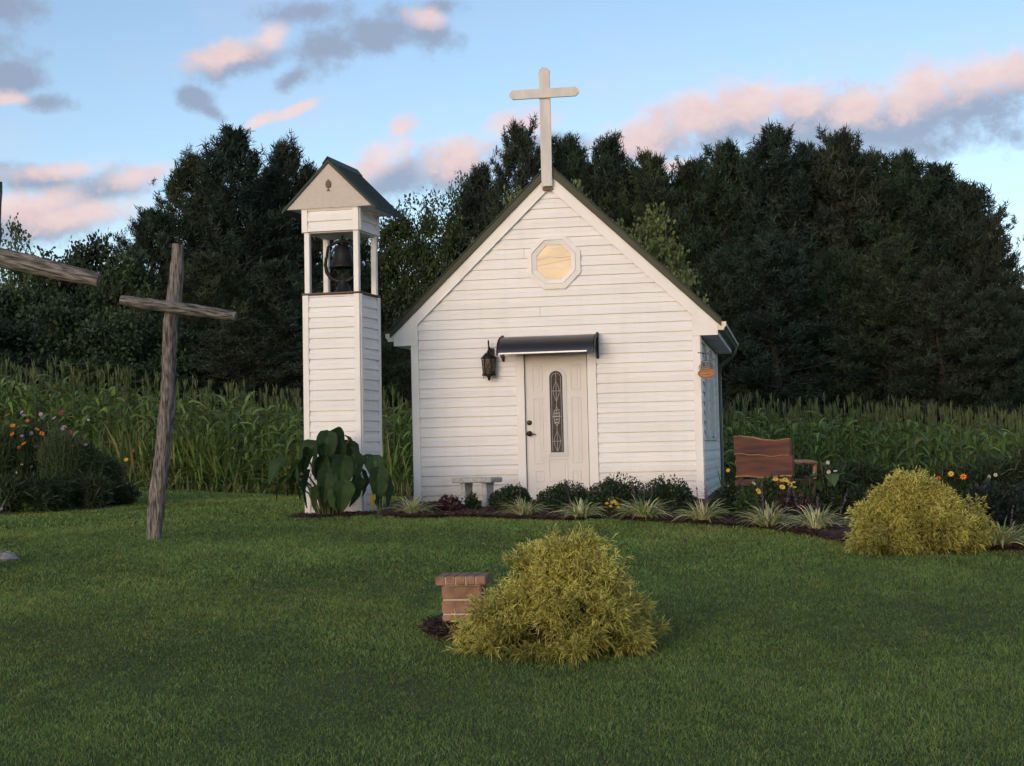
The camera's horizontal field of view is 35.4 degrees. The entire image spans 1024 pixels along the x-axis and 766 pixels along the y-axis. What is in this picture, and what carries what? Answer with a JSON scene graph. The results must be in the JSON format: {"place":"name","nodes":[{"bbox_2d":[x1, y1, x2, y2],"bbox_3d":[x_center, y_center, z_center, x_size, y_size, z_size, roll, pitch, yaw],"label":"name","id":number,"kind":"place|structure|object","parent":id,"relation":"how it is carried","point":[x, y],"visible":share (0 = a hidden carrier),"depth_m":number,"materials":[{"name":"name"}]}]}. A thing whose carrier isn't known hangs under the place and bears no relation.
{"place":"outdoors","nodes":[
{"label":"outdoors","id":0,"kind":"place"},
{"bbox_2d":[0,484,1023,765],"bbox_3d":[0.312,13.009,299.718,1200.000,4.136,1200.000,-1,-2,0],"label":"lawn","id":1,"kind":"structure","parent":0,"point":[446,701],"depth_m":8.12,"materials":[{"name":"plant"}]},
{"bbox_2d":[0,425,17,477],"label":"cosmos plant","id":2,"kind":"object","parent":1,"relation":"on","point":[4,462],"visible":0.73,"depth_m":22.55,"materials":[{"name":"green plant"}]},
{"bbox_2d":[0,469,35,513],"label":"aster plant","id":3,"kind":"object","parent":1,"relation":"on","point":[14,493],"visible":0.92,"depth_m":21.68,"materials":[{"name":"green plant"}]},
{"bbox_2d":[0,212,38,293],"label":"broadleaf tree","id":4,"kind":"object","parent":1,"relation":"on","point":[15,229],"visible":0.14,"depth_m":90.35,"materials":[{"name":"green plant"}]},
{"bbox_2d":[0,411,42,504],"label":"cosmos plant","id":5,"kind":"object","parent":1,"relation":"on","point":[21,456],"visible":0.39,"depth_m":22.75,"materials":[{"name":"green plant"}]},
{"bbox_2d":[0,277,54,340],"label":"broadleaf tree","id":6,"kind":"object","parent":1,"relation":"on","point":[10,303],"visible":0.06,"depth_m":50.09,"materials":[{"name":"green plant"}]},
{"bbox_2d":[15,412,56,506],"bbox_3d":[-6.821,1.162,23.065,0.904,1.492,0.816,0,-3,-23],"label":"cosmos plant","id":7,"kind":"object","parent":1,"relation":"on","point":[36,430],"visible":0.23,"depth_m":22.93,"materials":[{"name":"green plant"}]},
{"bbox_2d":[0,317,85,410],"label":"broadleaf tree","id":8,"kind":"object","parent":1,"relation":"on","point":[24,354],"visible":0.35,"depth_m":42.63,"materials":[{"name":"green plant"}]},
{"bbox_2d":[2,245,86,321],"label":"broadleaf tree","id":9,"kind":"object","parent":1,"relation":"on","point":[38,284],"visible":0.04,"depth_m":54.36,"materials":[{"name":"green plant"}]},
{"bbox_2d":[20,467,79,512],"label":"aster plant","id":10,"kind":"object","parent":1,"relation":"on","point":[49,494],"visible":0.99,"depth_m":21.84,"materials":[{"name":"green plant"}]},
{"bbox_2d":[0,181,100,286],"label":"log cross","id":11,"kind":"object","parent":1,"relation":"on","point":[13,260],"visible":1,"depth_m":13.14,"materials":[{"name":"brown wood"}]},
{"bbox_2d":[1,290,117,410],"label":"broadleaf tree","id":12,"kind":"object","parent":1,"relation":"on","point":[62,320],"visible":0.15,"depth_m":44.19,"materials":[{"name":"green plant"}]},
{"bbox_2d":[30,409,92,509],"bbox_3d":[-6.384,1.120,22.689,0.885,1.481,0.797,-1,-2,-12],"label":"cosmos plant","id":13,"kind":"object","parent":1,"relation":"on","point":[62,453],"visible":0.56,"depth_m":22.55,"materials":[{"name":"green plant"}]},
{"bbox_2d":[40,229,132,320],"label":"broadleaf tree","id":14,"kind":"object","parent":1,"relation":"on","point":[95,256],"visible":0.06,"depth_m":53.62,"materials":[{"name":"green plant"}]},
{"bbox_2d":[69,419,110,507],"bbox_3d":[-6.133,1.206,22.967,0.907,1.376,0.766,-1,-2,0],"label":"cosmos plant","id":15,"kind":"object","parent":1,"relation":"on","point":[95,461],"visible":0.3,"depth_m":22.88,"materials":[{"name":"green plant"}]},
{"bbox_2d":[72,468,121,509],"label":"aster plant","id":16,"kind":"object","parent":1,"relation":"on","point":[95,490],"visible":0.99,"depth_m":22.27,"materials":[{"name":"green plant"}]},
{"bbox_2d":[100,448,129,504],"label":"cosmos plant","id":17,"kind":"object","parent":1,"relation":"on","point":[117,470],"visible":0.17,"depth_m":23.29,"materials":[{"name":"green plant"}]},
{"bbox_2d":[106,477,141,505],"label":"aster plant","id":18,"kind":"object","parent":1,"relation":"on","point":[126,493],"visible":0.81,"depth_m":23.06,"materials":[{"name":"green plant"}]},
{"bbox_2d":[42,306,218,436],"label":"broadleaf tree","id":19,"kind":"object","parent":1,"relation":"on","point":[114,344],"visible":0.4,"depth_m":43.16,"materials":[{"name":"green plant"}]},
{"bbox_2d":[64,244,204,354],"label":"broadleaf tree","id":20,"kind":"object","parent":1,"relation":"on","point":[120,283],"visible":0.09,"depth_m":49.58,"materials":[{"name":"green plant"}]},
{"bbox_2d":[108,205,222,332],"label":"tree","id":21,"kind":"object","parent":1,"relation":"on","point":[149,236],"visible":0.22,"depth_m":53.89,"materials":[{"name":"green plant"}]},
{"bbox_2d":[90,316,250,433],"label":"broadleaf tree","id":22,"kind":"object","parent":1,"relation":"on","point":[186,335],"visible":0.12,"depth_m":44.22,"materials":[{"name":"green plant"}]},
{"bbox_2d":[119,243,236,540],"bbox_3d":[-3.279,0.117,15.876,1.155,3.026,0.288,-1,-2,0],"label":"log cross","id":23,"kind":"object","parent":1,"relation":"on","point":[172,306],"visible":0.99,"depth_m":15.85,"materials":[{"name":"brown wood"}]},
{"bbox_2d":[127,142,284,330],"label":"pine tree","id":24,"kind":"object","parent":1,"relation":"on","point":[184,176],"visible":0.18,"depth_m":55.78,"materials":[{"name":"green plant"}]},
{"bbox_2d":[143,248,302,398],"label":"pine tree","id":25,"kind":"object","parent":1,"relation":"on","point":[217,273],"visible":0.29,"depth_m":48.50,"materials":[{"name":"green plant"}]},
{"bbox_2d":[153,317,303,446],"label":"pine tree","id":26,"kind":"object","parent":1,"relation":"on","point":[242,329],"visible":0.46,"depth_m":43.40,"materials":[{"name":"green plant"}]},
{"bbox_2d":[153,120,323,384],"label":"pine tree","id":27,"kind":"object","parent":1,"relation":"on","point":[231,155],"visible":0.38,"depth_m":54.53,"materials":[{"name":"green plant"}]},
{"bbox_2d":[215,257,323,430],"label":"pine tree","id":28,"kind":"object","parent":1,"relation":"on","point":[279,279],"visible":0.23,"depth_m":48.62,"materials":[{"name":"green plant"}]},
{"bbox_2d":[237,129,352,377],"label":"pine tree","id":29,"kind":"object","parent":1,"relation":"on","point":[287,155],"visible":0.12,"depth_m":56.77,"materials":[{"name":"green plant"}]},
{"bbox_2d":[257,339,387,453],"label":"pine tree","id":30,"kind":"object","parent":1,"relation":"on","point":[297,355],"visible":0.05,"depth_m":43.75,"materials":[{"name":"green plant"}]},
{"bbox_2d":[271,164,386,382],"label":"pine tree","id":31,"kind":"object","parent":1,"relation":"on","point":[367,268],"visible":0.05,"depth_m":57.38,"materials":[{"name":"green plant"}]},
{"bbox_2d":[282,156,402,513],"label":"bell tower","id":32,"kind":"structure","parent":1,"relation":"on","point":[333,199],"depth_m":19.67,"materials":[{"name":"wood"}]},
{"bbox_2d":[324,235,361,291],"bbox_3d":[-2.110,-1.473,20.005,0.353,0.745,0.404,0,-3,-34],"label":"farm bell","id":33,"kind":"object","parent":32,"relation":"on","point":[342,258],"visible":0.88,"depth_m":19.94,"materials":[{"name":"black metal"}]},
{"bbox_2d":[339,217,408,409],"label":"broadleaf tree","id":34,"kind":"object","parent":1,"relation":"on","point":[366,249],"visible":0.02,"depth_m":59.72,"materials":[{"name":"green plant"}]},
{"bbox_2d":[351,191,436,428],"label":"broadleaf tree","id":35,"kind":"object","parent":1,"relation":"on","point":[397,228],"visible":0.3,"depth_m":57.70,"materials":[{"name":"green plant"}]},
{"bbox_2d":[381,317,411,429],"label":"pine tree","id":36,"kind":"object","parent":1,"relation":"on","point":[396,372],"visible":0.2,"depth_m":45.45,"materials":[{"name":"green plant"}]},
{"bbox_2d":[386,181,469,387],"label":"broadleaf tree","id":37,"kind":"object","parent":1,"relation":"on","point":[430,272],"visible":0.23,"depth_m":56.80,"materials":[{"name":"green plant"}]},
{"bbox_2d":[437,170,480,258],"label":"broadleaf tree","id":38,"kind":"object","parent":1,"relation":"on","point":[459,202],"visible":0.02,"depth_m":60.06,"materials":[{"name":"green plant"}]},
{"bbox_2d":[440,161,501,259],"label":"pine tree","id":39,"kind":"object","parent":1,"relation":"on","point":[478,181],"visible":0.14,"depth_m":58.04,"materials":[{"name":"green plant"}]},
{"bbox_2d":[0,396,991,496],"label":"tall weeds","id":40,"kind":"object","parent":1,"relation":"on","point":[202,474],"visible":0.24,"depth_m":28.93,"materials":[{"name":"green plant"}]},
{"bbox_2d":[439,112,583,273],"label":"pine tree","id":41,"kind":"object","parent":1,"relation":"on","point":[518,147],"visible":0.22,"depth_m":56.09,"materials":[{"name":"green plant"}]},
{"bbox_2d":[0,355,1023,488],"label":"corn field","id":42,"kind":"structure","parent":1,"relation":"on","point":[884,440],"depth_m":30.64,"materials":[{"name":"green plant"}]},
{"bbox_2d":[443,522,673,665],"bbox_3d":[0.270,1.202,8.990,1.245,0.847,1.157,0,-3,-31],"label":"golden bush","id":43,"kind":"object","parent":1,"relation":"on","point":[571,599],"visible":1,"depth_m":8.78,"materials":[{"name":"yellow plant"}]},
{"bbox_2d":[385,67,738,501],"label":"chapel","id":44,"kind":"structure","parent":1,"relation":"on","point":[552,326],"depth_m":20.75,"materials":[{"name":"wood"}]},
{"bbox_2d":[527,235,580,288],"bbox_3d":[0.546,-1.565,20.770,0.693,0.693,0.042,-2,-2,10],"label":"octagonal window","id":45,"kind":"structure","parent":44,"relation":"in","point":[553,254],"depth_m":20.77,"materials":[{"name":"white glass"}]},
{"bbox_2d":[515,344,598,499],"bbox_3d":[0.578,0.538,20.697,1.066,2.055,0.150,-2,-2,10],"label":"door","id":46,"kind":"structure","parent":44,"relation":"in","point":[557,415],"depth_m":20.73,"materials":[{"name":"white wood"}]},
{"bbox_2d":[698,352,714,378],"bbox_3d":[2.444,-0.224,20.172,0.216,0.337,0.026,-2,-2,3],"label":"hanging sign","id":47,"kind":"object","parent":44,"relation":"hanging from","point":[706,372],"visible":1,"depth_m":20.16,"materials":[{"name":"orange wood"}]},
{"bbox_2d":[703,346,712,439],"bbox_3d":[2.641,0.145,21.595,0.049,1.243,0.890,-2,-2,10],"label":"side window","id":48,"kind":"structure","parent":44,"relation":"in","point":[707,384],"depth_m":21.19,"materials":[{"name":"glass"}]},
{"bbox_2d":[710,352,717,439],"bbox_3d":[2.918,0.204,23.160,0.049,1.243,0.970,-2,-2,10],"label":"side window","id":49,"kind":"structure","parent":44,"relation":"in","point":[712,357],"depth_m":23.15,"materials":[{"name":"glass"}]},
{"bbox_2d":[551,130,634,234],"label":"pine tree","id":50,"kind":"object","parent":1,"relation":"on","point":[569,149],"visible":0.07,"depth_m":57.88,"materials":[{"name":"green plant"}]},
{"bbox_2d":[570,128,674,264],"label":"pine tree","id":51,"kind":"object","parent":1,"relation":"on","point":[606,149],"visible":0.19,"depth_m":56.80,"materials":[{"name":"green plant"}]},
{"bbox_2d":[289,493,1023,639],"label":"mulch bed","id":52,"kind":"object","parent":1,"relation":"on","point":[832,531],"visible":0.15,"depth_m":16.17,"materials":[{"name":"brown wood bark chips"}]},
{"bbox_2d":[268,427,371,515],"bbox_3d":[-2.239,1.052,18.773,1.314,1.082,0.768,-1,-2,0],"label":"elephant ear plant","id":53,"kind":"object","parent":52,"relation":"on","point":[338,461],"visible":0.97,"depth_m":18.70,"materials":[{"name":"green plant"}]},
{"bbox_2d":[365,455,393,513],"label":"elephant ear plant","id":54,"kind":"object","parent":52,"relation":"on","point":[380,481],"visible":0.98,"depth_m":18.62,"materials":[{"name":"green plant"}]},
{"bbox_2d":[383,487,443,513],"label":"lily turf","id":55,"kind":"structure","parent":52,"relation":"on","point":[410,506],"depth_m":18.50,"materials":[{"name":"green plant"}]},
{"bbox_2d":[428,494,468,510],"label":"burgundy plant","id":56,"kind":"object","parent":52,"relation":"on","point":[451,503],"visible":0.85,"depth_m":18.86,"materials":[{"name":"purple plant"}]},
{"bbox_2d":[435,572,490,622],"bbox_3d":[-0.294,1.339,9.873,0.307,0.320,0.307,-2,-2,6],"label":"brick pedestal","id":57,"kind":"object","parent":52,"relation":"on","point":[458,588],"visible":0.77,"depth_m":9.75,"materials":[{"name":"brown brick"}]},
{"bbox_2d":[452,477,501,506],"bbox_3d":[-0.428,1.346,19.711,0.560,0.366,0.300,-3,-3,28],"label":"concrete bench","id":58,"kind":"object","parent":52,"relation":"on","point":[466,485],"visible":0.73,"depth_m":19.61,"materials":[{"name":"grey concrete"}]},
{"bbox_2d":[487,483,536,509],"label":"boxwood bush","id":59,"kind":"object","parent":52,"relation":"on","point":[508,492],"visible":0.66,"depth_m":18.98,"materials":[{"name":"green plant"}]},
{"bbox_2d":[493,481,554,514],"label":"lily turf","id":60,"kind":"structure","parent":52,"relation":"on","point":[522,509],"depth_m":17.63,"materials":[{"name":"green plant"}]},
{"bbox_2d":[535,479,588,510],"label":"boxwood bush","id":61,"kind":"object","parent":52,"relation":"on","point":[558,492],"visible":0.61,"depth_m":18.65,"materials":[{"name":"green plant"}]},
{"bbox_2d":[547,490,607,518],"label":"lily turf","id":62,"kind":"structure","parent":52,"relation":"on","point":[581,509],"depth_m":16.96,"materials":[{"name":"green plant"}]},
{"bbox_2d":[583,472,644,510],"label":"boxwood bush","id":63,"kind":"object","parent":52,"relation":"on","point":[608,487],"visible":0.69,"depth_m":18.50,"materials":[{"name":"green plant"}]},
{"bbox_2d":[600,496,627,513],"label":"flowering plant","id":64,"kind":"object","parent":52,"relation":"on","point":[610,504],"visible":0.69,"depth_m":17.66,"materials":[{"name":"green plant"}]},
{"bbox_2d":[609,484,675,519],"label":"lily turf","id":65,"kind":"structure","parent":52,"relation":"on","point":[637,509],"depth_m":16.73,"materials":[{"name":"green plant"}]},
{"bbox_2d":[638,473,700,511],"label":"boxwood bush","id":66,"kind":"object","parent":52,"relation":"on","point":[682,496],"visible":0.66,"depth_m":18.06,"materials":[{"name":"green plant"}]},
{"bbox_2d":[668,484,734,522],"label":"lily turf","id":67,"kind":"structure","parent":52,"relation":"on","point":[701,512],"depth_m":15.93,"materials":[{"name":"green plant"}]},
{"bbox_2d":[707,480,747,515],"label":"dark shrub","id":68,"kind":"object","parent":52,"relation":"on","point":[729,494],"visible":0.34,"depth_m":16.77,"materials":[{"name":"green plant"}]},
{"bbox_2d":[735,483,797,526],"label":"lily turf","id":69,"kind":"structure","parent":52,"relation":"on","point":[767,518],"depth_m":15.06,"materials":[{"name":"green plant"}]},
{"bbox_2d":[733,436,817,496],"bbox_3d":[2.873,1.009,17.460,0.788,0.892,0.531,-4,-3,42],"label":"slab bench","id":70,"kind":"object","parent":52,"relation":"on","point":[759,458],"visible":0.7,"depth_m":17.28,"materials":[{"name":"brown wood"}]},
{"bbox_2d":[730,473,825,517],"bbox_3d":[2.713,1.163,16.261,0.991,0.518,0.786,-1,-2,0],"label":"green mound","id":71,"kind":"object","parent":52,"relation":"on","point":[769,487],"visible":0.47,"depth_m":16.13,"materials":[{"name":"green plant"}]},
{"bbox_2d":[764,490,821,519],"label":"purple shrub","id":72,"kind":"object","parent":52,"relation":"on","point":[791,503],"visible":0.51,"depth_m":15.83,"materials":[{"name":"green plant"}]},
{"bbox_2d":[777,492,855,530],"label":"lily turf","id":73,"kind":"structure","parent":52,"relation":"on","point":[815,519],"depth_m":14.66,"materials":[{"name":"green plant"}]},
{"bbox_2d":[792,461,856,495],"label":"garden plant","id":74,"kind":"object","parent":52,"relation":"on","point":[808,471],"visible":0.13,"depth_m":17.47,"materials":[{"name":"green plant"}]},
{"bbox_2d":[810,473,857,498],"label":"broadleaf plant","id":75,"kind":"object","parent":52,"relation":"on","point":[832,479],"visible":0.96,"depth_m":16.47,"materials":[{"name":"green plant"}]},
{"bbox_2d":[815,480,873,514],"bbox_3d":[3.468,1.206,16.563,0.764,0.425,0.609,-2,-2,14],"label":"green mound","id":76,"kind":"object","parent":52,"relation":"on","point":[836,494],"visible":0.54,"depth_m":16.42,"materials":[{"name":"green plant"}]},
{"bbox_2d":[825,452,896,495],"bbox_3d":[3.919,1.161,18.140,0.860,0.772,0.783,-1,-2,0],"label":"garden plant","id":77,"kind":"object","parent":52,"relation":"on","point":[868,474],"visible":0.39,"depth_m":18.02,"materials":[{"name":"green plant"}]},
{"bbox_2d":[842,465,1004,556],"bbox_3d":[3.278,1.060,13.058,1.299,0.797,1.083,-1,-2,0],"label":"golden bush","id":78,"kind":"object","parent":52,"relation":"on","point":[905,512],"visible":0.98,"depth_m":12.77,"materials":[{"name":"yellow plant"}]},
{"bbox_2d":[917,457,979,495],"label":"garden plant","id":79,"kind":"object","parent":52,"relation":"on","point":[959,480],"visible":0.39,"depth_m":17.23,"materials":[{"name":"green plant"}]},
{"bbox_2d":[951,477,1023,530],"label":"juniper bush","id":80,"kind":"object","parent":52,"relation":"on","point":[1001,505],"visible":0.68,"depth_m":14.29,"materials":[{"name":"green plant"}]},
{"bbox_2d":[954,449,1021,493],"bbox_3d":[5.237,1.108,17.773,0.892,0.780,0.721,-1,-2,0],"label":"garden plant","id":81,"kind":"object","parent":52,"relation":"on","point":[987,465],"visible":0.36,"depth_m":17.62,"materials":[{"name":"green plant"}]},
{"bbox_2d":[983,505,1023,546],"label":"lily turf","id":82,"kind":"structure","parent":52,"relation":"on","point":[1008,537],"depth_m":12.99,"materials":[{"name":"green plant"}]},
{"bbox_2d":[995,448,1023,485],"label":"garden plant","id":83,"kind":"object","parent":52,"relation":"on","point":[1016,462],"visible":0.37,"depth_m":17.64,"materials":[{"name":"green plant"}]},
{"bbox_2d":[598,146,730,385],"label":"pine tree","id":84,"kind":"object","parent":1,"relation":"on","point":[652,186],"visible":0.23,"depth_m":55.67,"materials":[{"name":"green plant"}]},
{"bbox_2d":[630,202,709,306],"bbox_3d":[3.195,-0.487,36.941,2.394,7.453,2.512,-3,-3,32],"label":"young tree","id":85,"kind":"object","parent":1,"relation":"on","point":[656,244],"visible":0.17,"depth_m":37.12,"materials":[{"name":"green plant"}]},
{"bbox_2d":[632,151,763,363],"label":"pine tree","id":86,"kind":"object","parent":1,"relation":"on","point":[691,182],"visible":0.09,"depth_m":56.74,"materials":[{"name":"green plant"}]},
{"bbox_2d":[679,249,785,449],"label":"pine tree","id":87,"kind":"object","parent":1,"relation":"on","point":[714,269],"visible":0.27,"depth_m":49.73,"materials":[{"name":"green plant"}]},
{"bbox_2d":[664,137,824,406],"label":"pine tree","id":88,"kind":"object","parent":1,"relation":"on","point":[727,168],"visible":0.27,"depth_m":55.54,"materials":[{"name":"green plant"}]},
{"bbox_2d":[693,117,853,411],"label":"pine tree","id":89,"kind":"object","parent":1,"relation":"on","point":[781,164],"visible":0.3,"depth_m":54.39,"materials":[{"name":"green plant"}]},
{"bbox_2d":[713,229,879,472],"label":"pine tree","id":90,"kind":"object","parent":1,"relation":"on","point":[768,248],"visible":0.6,"depth_m":48.50,"materials":[{"name":"green plant"}]},
{"bbox_2d":[731,139,861,421],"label":"pine tree","id":91,"kind":"object","parent":1,"relation":"on","point":[810,212],"visible":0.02,"depth_m":56.96,"materials":[{"name":"green plant"}]},
{"bbox_2d":[752,244,914,451],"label":"pine tree","id":92,"kind":"object","parent":1,"relation":"on","point":[826,268],"visible":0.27,"depth_m":49.39,"materials":[{"name":"green plant"}]},
{"bbox_2d":[759,122,932,421],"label":"pine tree","id":93,"kind":"object","parent":1,"relation":"on","point":[841,156],"visible":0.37,"depth_m":54.45,"materials":[{"name":"green plant"}]},
{"bbox_2d":[799,145,948,397],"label":"pine tree","id":94,"kind":"object","parent":1,"relation":"on","point":[877,160],"visible":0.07,"depth_m":55.28,"materials":[{"name":"green plant"}]},
{"bbox_2d":[815,234,973,470],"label":"pine tree","id":95,"kind":"object","parent":1,"relation":"on","point":[890,259],"visible":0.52,"depth_m":48.51,"materials":[{"name":"green plant"}]},
{"bbox_2d":[845,147,1017,436],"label":"pine tree","id":96,"kind":"object","parent":1,"relation":"on","point":[904,165],"visible":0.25,"depth_m":54.35,"materials":[{"name":"green plant"}]},
{"bbox_2d":[867,264,1023,446],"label":"pine tree","id":97,"kind":"object","parent":1,"relation":"on","point":[940,281],"visible":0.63,"depth_m":47.49,"materials":[{"name":"green plant"}]},
{"bbox_2d":[883,159,1023,425],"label":"pine tree","id":98,"kind":"object","parent":1,"relation":"on","point":[948,182],"visible":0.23,"depth_m":54.18,"materials":[{"name":"green plant"}]},
{"bbox_2d":[899,179,1023,435],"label":"pine tree","id":99,"kind":"object","parent":1,"relation":"on","point":[961,222],"visible":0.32,"depth_m":53.69,"materials":[{"name":"green plant"}]},
{"bbox_2d":[931,287,1023,453],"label":"pine tree","id":100,"kind":"object","parent":1,"relation":"on","point":[991,304],"visible":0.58,"depth_m":47.51,"materials":[{"name":"green plant"}]},
{"bbox_2d":[932,208,1023,429],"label":"pine tree","id":101,"kind":"object","parent":1,"relation":"on","point":[986,225],"visible":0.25,"depth_m":52.85,"materials":[{"name":"green plant"}]},
{"bbox_2d":[0,0,1023,291],"label":"sky","id":102,"kind":"structure","parent":0,"point":[99,98],"materials":[{"name":"blue"}]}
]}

